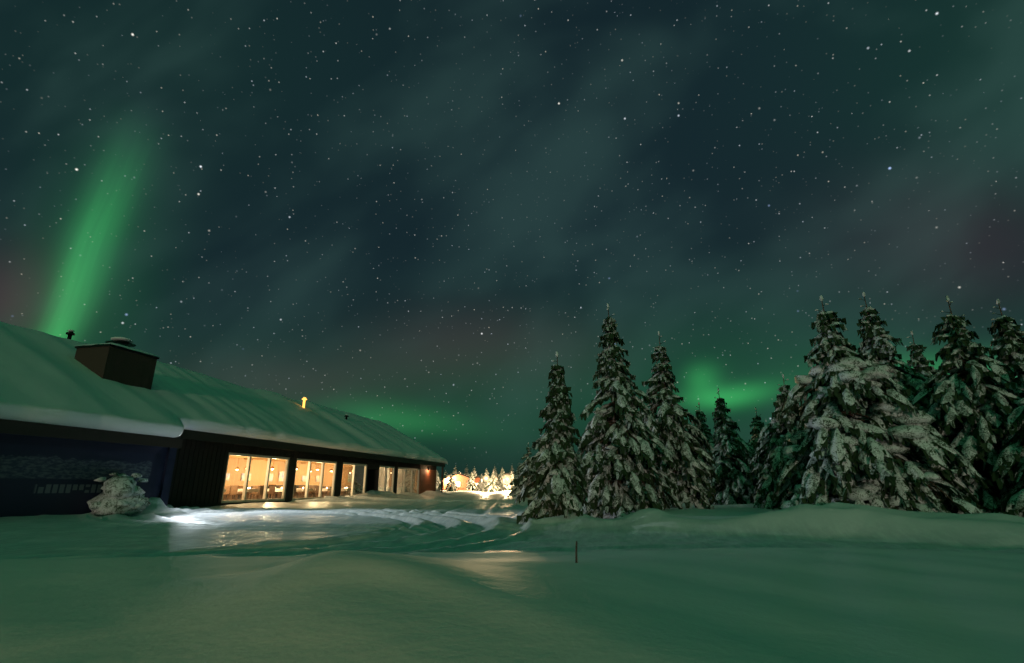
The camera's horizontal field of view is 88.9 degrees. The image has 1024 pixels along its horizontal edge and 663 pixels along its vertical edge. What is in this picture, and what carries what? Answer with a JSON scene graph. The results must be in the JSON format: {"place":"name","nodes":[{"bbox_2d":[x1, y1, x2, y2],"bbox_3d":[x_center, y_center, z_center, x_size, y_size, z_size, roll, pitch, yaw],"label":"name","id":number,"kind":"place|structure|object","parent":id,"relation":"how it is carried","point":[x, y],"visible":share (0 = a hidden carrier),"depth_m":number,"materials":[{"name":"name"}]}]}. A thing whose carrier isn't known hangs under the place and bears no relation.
{"place":"outdoors","nodes":[
{"label":"outdoors","id":0,"kind":"place"},
{"bbox_2d":[0,321,447,463],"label":"snowy roof","id":1,"kind":"structure","parent":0,"point":[45,378],"depth_m":24.97,"materials":[{"name":"white snow"}]},
{"bbox_2d":[74,337,160,389],"bbox_3d":[-18.966,1.872,24.905,2.050,3.254,2.750,-3,-17,11],"label":"chimney","id":2,"kind":"object","parent":1,"relation":"on","point":[118,359],"visible":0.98,"depth_m":24.32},
{"bbox_2d":[0,489,1023,662],"bbox_3d":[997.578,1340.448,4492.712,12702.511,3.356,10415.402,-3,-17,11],"label":"snow ground","id":3,"kind":"structure","parent":0,"point":[436,576],"depth_m":4.18,"materials":[{"name":"white snow"}]},
{"bbox_2d":[87,472,150,515],"bbox_3d":[-15.156,6.328,20.112,2.079,1.733,1.969,-3,-17,11],"label":"snowy shrub","id":4,"kind":"object","parent":3,"relation":"on","point":[121,494],"visible":0.94,"depth_m":19.64,"materials":[{"name":"white snow"}]},
{"bbox_2d":[0,419,444,516],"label":"lodge","id":5,"kind":"structure","parent":3,"relation":"on","point":[48,469],"depth_m":23.10,"materials":[{"name":"brown wood"}]},
{"bbox_2d":[66,329,74,338],"bbox_3d":[-22.987,0.516,27.028,0.400,1.250,0.380,-3,-17,11],"label":"roof vent","id":6,"kind":"object","parent":5,"relation":"on","point":[70,333],"visible":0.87,"depth_m":27.07,"materials":[{"name":"metal"}]},
{"bbox_2d":[223,486,350,499],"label":"dining tables","id":7,"kind":"object","parent":5,"relation":"in","point":[256,491],"visible":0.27,"depth_m":35.41,"materials":[{"name":"brown wood"}]},
{"bbox_2d":[235,459,352,472],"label":"pendant lamps","id":8,"kind":"object","parent":5,"relation":"in","point":[272,468],"visible":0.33,"depth_m":36.52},
{"bbox_2d":[351,465,418,495],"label":"curtains","id":9,"kind":"object","parent":5,"relation":"attached to","point":[359,479],"visible":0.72,"depth_m":47.29,"materials":[{"name":"beige fabric"}]},
{"bbox_2d":[436,471,440,489],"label":"spruce","id":10,"kind":"object","parent":3,"relation":"on","point":[437,481],"visible":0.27,"depth_m":161.48,"materials":[{"name":"green plant"}]},
{"bbox_2d":[437,470,447,489],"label":"spruce","id":11,"kind":"object","parent":3,"relation":"on","point":[445,476],"visible":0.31,"depth_m":133.72,"materials":[{"name":"green plant"}]},
{"bbox_2d":[444,476,458,490],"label":"spruce","id":12,"kind":"object","parent":3,"relation":"on","point":[451,485],"visible":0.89,"depth_m":104.51,"materials":[{"name":"white plant"}]},
{"bbox_2d":[443,472,474,490],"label":"cabin","id":13,"kind":"object","parent":3,"relation":"on","point":[461,479],"visible":0.36,"depth_m":120.09,"materials":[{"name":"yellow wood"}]},
{"bbox_2d":[465,472,477,490],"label":"spruce","id":14,"kind":"object","parent":3,"relation":"on","point":[471,483],"visible":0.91,"depth_m":116.51,"materials":[{"name":"white plant"}]},
{"bbox_2d":[473,475,488,490],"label":"spruce","id":15,"kind":"object","parent":3,"relation":"on","point":[479,483],"visible":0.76,"depth_m":106.61,"materials":[{"name":"white plant"}]},
{"bbox_2d":[474,476,490,485],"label":"cabin","id":16,"kind":"object","parent":3,"relation":"on","point":[477,479],"visible":0.14,"depth_m":156.41,"materials":[{"name":"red wood"}]},
{"bbox_2d":[483,471,501,492],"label":"spruce","id":17,"kind":"object","parent":3,"relation":"on","point":[492,486],"visible":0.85,"depth_m":100.16,"materials":[{"name":"white plant"}]},
{"bbox_2d":[497,468,507,490],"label":"spruce","id":18,"kind":"object","parent":3,"relation":"on","point":[500,478],"visible":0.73,"depth_m":134.03,"materials":[{"name":"white plant"}]},
{"bbox_2d":[506,474,513,490],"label":"spruce","id":19,"kind":"object","parent":3,"relation":"on","point":[510,487],"visible":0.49,"depth_m":119.82,"materials":[{"name":"white plant"}]},
{"bbox_2d":[509,464,515,480],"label":"spruce","id":20,"kind":"object","parent":3,"relation":"on","point":[512,472],"visible":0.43,"depth_m":192.95,"materials":[{"name":"white plant"}]},
{"bbox_2d":[509,464,521,494],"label":"spruce","id":21,"kind":"object","parent":3,"relation":"on","point":[515,477],"visible":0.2,"depth_m":67.04,"materials":[{"name":"green plant"}]},
{"bbox_2d":[507,442,540,497],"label":"spruce","id":22,"kind":"object","parent":3,"relation":"on","point":[525,480],"visible":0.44,"depth_m":49.94,"materials":[{"name":"green plant"}]},
{"bbox_2d":[528,460,546,497],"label":"spruce","id":23,"kind":"object","parent":3,"relation":"on","point":[537,488],"visible":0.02,"depth_m":42.63,"materials":[{"name":"green plant"}]},
{"bbox_2d":[514,351,589,523],"bbox_3d":[1.017,3.350,15.106,2.354,5.746,2.927,-3,-17,11],"label":"spruce","id":24,"kind":"object","parent":3,"relation":"on","point":[560,476],"visible":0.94,"depth_m":14.66,"materials":[{"name":"green plant"}]},
{"bbox_2d":[575,541,577,562],"bbox_3d":[0.670,2.416,5.397,0.034,0.461,0.026,0,-17,0],"label":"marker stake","id":25,"kind":"object","parent":3,"relation":"on","point":[576,561],"visible":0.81,"depth_m":5.42,"materials":[{"name":"black wood"}]},
{"bbox_2d":[577,303,682,518],"bbox_3d":[3.654,3.052,18.013,3.894,8.579,3.847,-16,-23,42],"label":"spruce","id":26,"kind":"object","parent":3,"relation":"on","point":[620,458],"visible":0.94,"depth_m":17.08,"materials":[{"name":"green plant"}]},
{"bbox_2d":[638,331,723,508],"bbox_3d":[5.946,3.944,20.506,3.855,8.209,3.910,14,-21,-38],"label":"spruce","id":27,"kind":"object","parent":3,"relation":"on","point":[686,448],"visible":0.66,"depth_m":19.56,"materials":[{"name":"green plant"}]},
{"bbox_2d":[695,402,745,494],"bbox_3d":[10.330,7.171,28.289,3.778,6.742,3.929,3,-17,-11],"label":"spruce","id":28,"kind":"object","parent":3,"relation":"on","point":[703,427],"visible":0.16,"depth_m":28.48,"materials":[{"name":"green plant"}]},
{"bbox_2d":[705,388,767,504],"bbox_3d":[10.478,5.860,24.372,3.933,6.551,3.545,-3,-17,11],"label":"spruce","id":29,"kind":"object","parent":3,"relation":"on","point":[737,483],"visible":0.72,"depth_m":23.73,"materials":[{"name":"green plant"}]},
{"bbox_2d":[748,407,768,474],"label":"spruce","id":30,"kind":"object","parent":3,"relation":"on","point":[757,424],"visible":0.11,"depth_m":29.54,"materials":[{"name":"green plant"}]},
{"bbox_2d":[747,374,803,508],"bbox_3d":[11.627,5.202,21.320,4.396,7.143,4.599,-3,-17,11],"label":"spruce","id":31,"kind":"object","parent":3,"relation":"on","point":[773,462],"visible":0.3,"depth_m":21.40,"materials":[{"name":"green plant"}]},
{"bbox_2d":[771,295,992,513],"bbox_3d":[9.615,3.195,14.592,5.133,8.903,5.294,-3,-17,11],"label":"spruce","id":32,"kind":"object","parent":3,"relation":"on","point":[874,446],"visible":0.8,"depth_m":13.53,"materials":[{"name":"green plant"}]},
{"bbox_2d":[847,292,990,510],"bbox_3d":[12.771,2.794,17.221,4.930,8.966,4.748,-3,-17,11],"label":"spruce","id":33,"kind":"object","parent":3,"relation":"on","point":[877,347],"visible":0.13,"depth_m":17.61,"materials":[{"name":"green plant"}]},
{"bbox_2d":[906,331,943,377],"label":"spruce","id":34,"kind":"object","parent":3,"relation":"on","point":[918,362],"visible":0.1,"depth_m":21.48,"materials":[{"name":"green plant"}]},
{"bbox_2d":[908,295,1023,513],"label":"spruce","id":35,"kind":"object","parent":3,"relation":"on","point":[971,399],"visible":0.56,"depth_m":14.22,"materials":[{"name":"green plant"}]},
{"bbox_2d":[982,299,1023,470],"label":"spruce","id":36,"kind":"object","parent":3,"relation":"on","point":[1008,349],"visible":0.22,"depth_m":16.46,"materials":[{"name":"green plant"}]},
{"bbox_2d":[987,391,1023,516],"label":"spruce","id":37,"kind":"object","parent":3,"relation":"on","point":[1004,465],"visible":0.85,"depth_m":12.97,"materials":[{"name":"green plant"}]},
{"bbox_2d":[0,0,1023,486],"label":"sky","id":38,"kind":"structure","parent":0,"point":[400,214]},
{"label":"street lamp","id":39,"kind":"object","parent":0,"visible":0},
{"bbox_2d":[503,475,510,482],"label":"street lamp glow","id":40,"kind":"object","parent":39,"relation":"attached to","point":[507,479],"visible":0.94,"depth_m":112.02,"materials":[{"name":"glass"}]}
]}

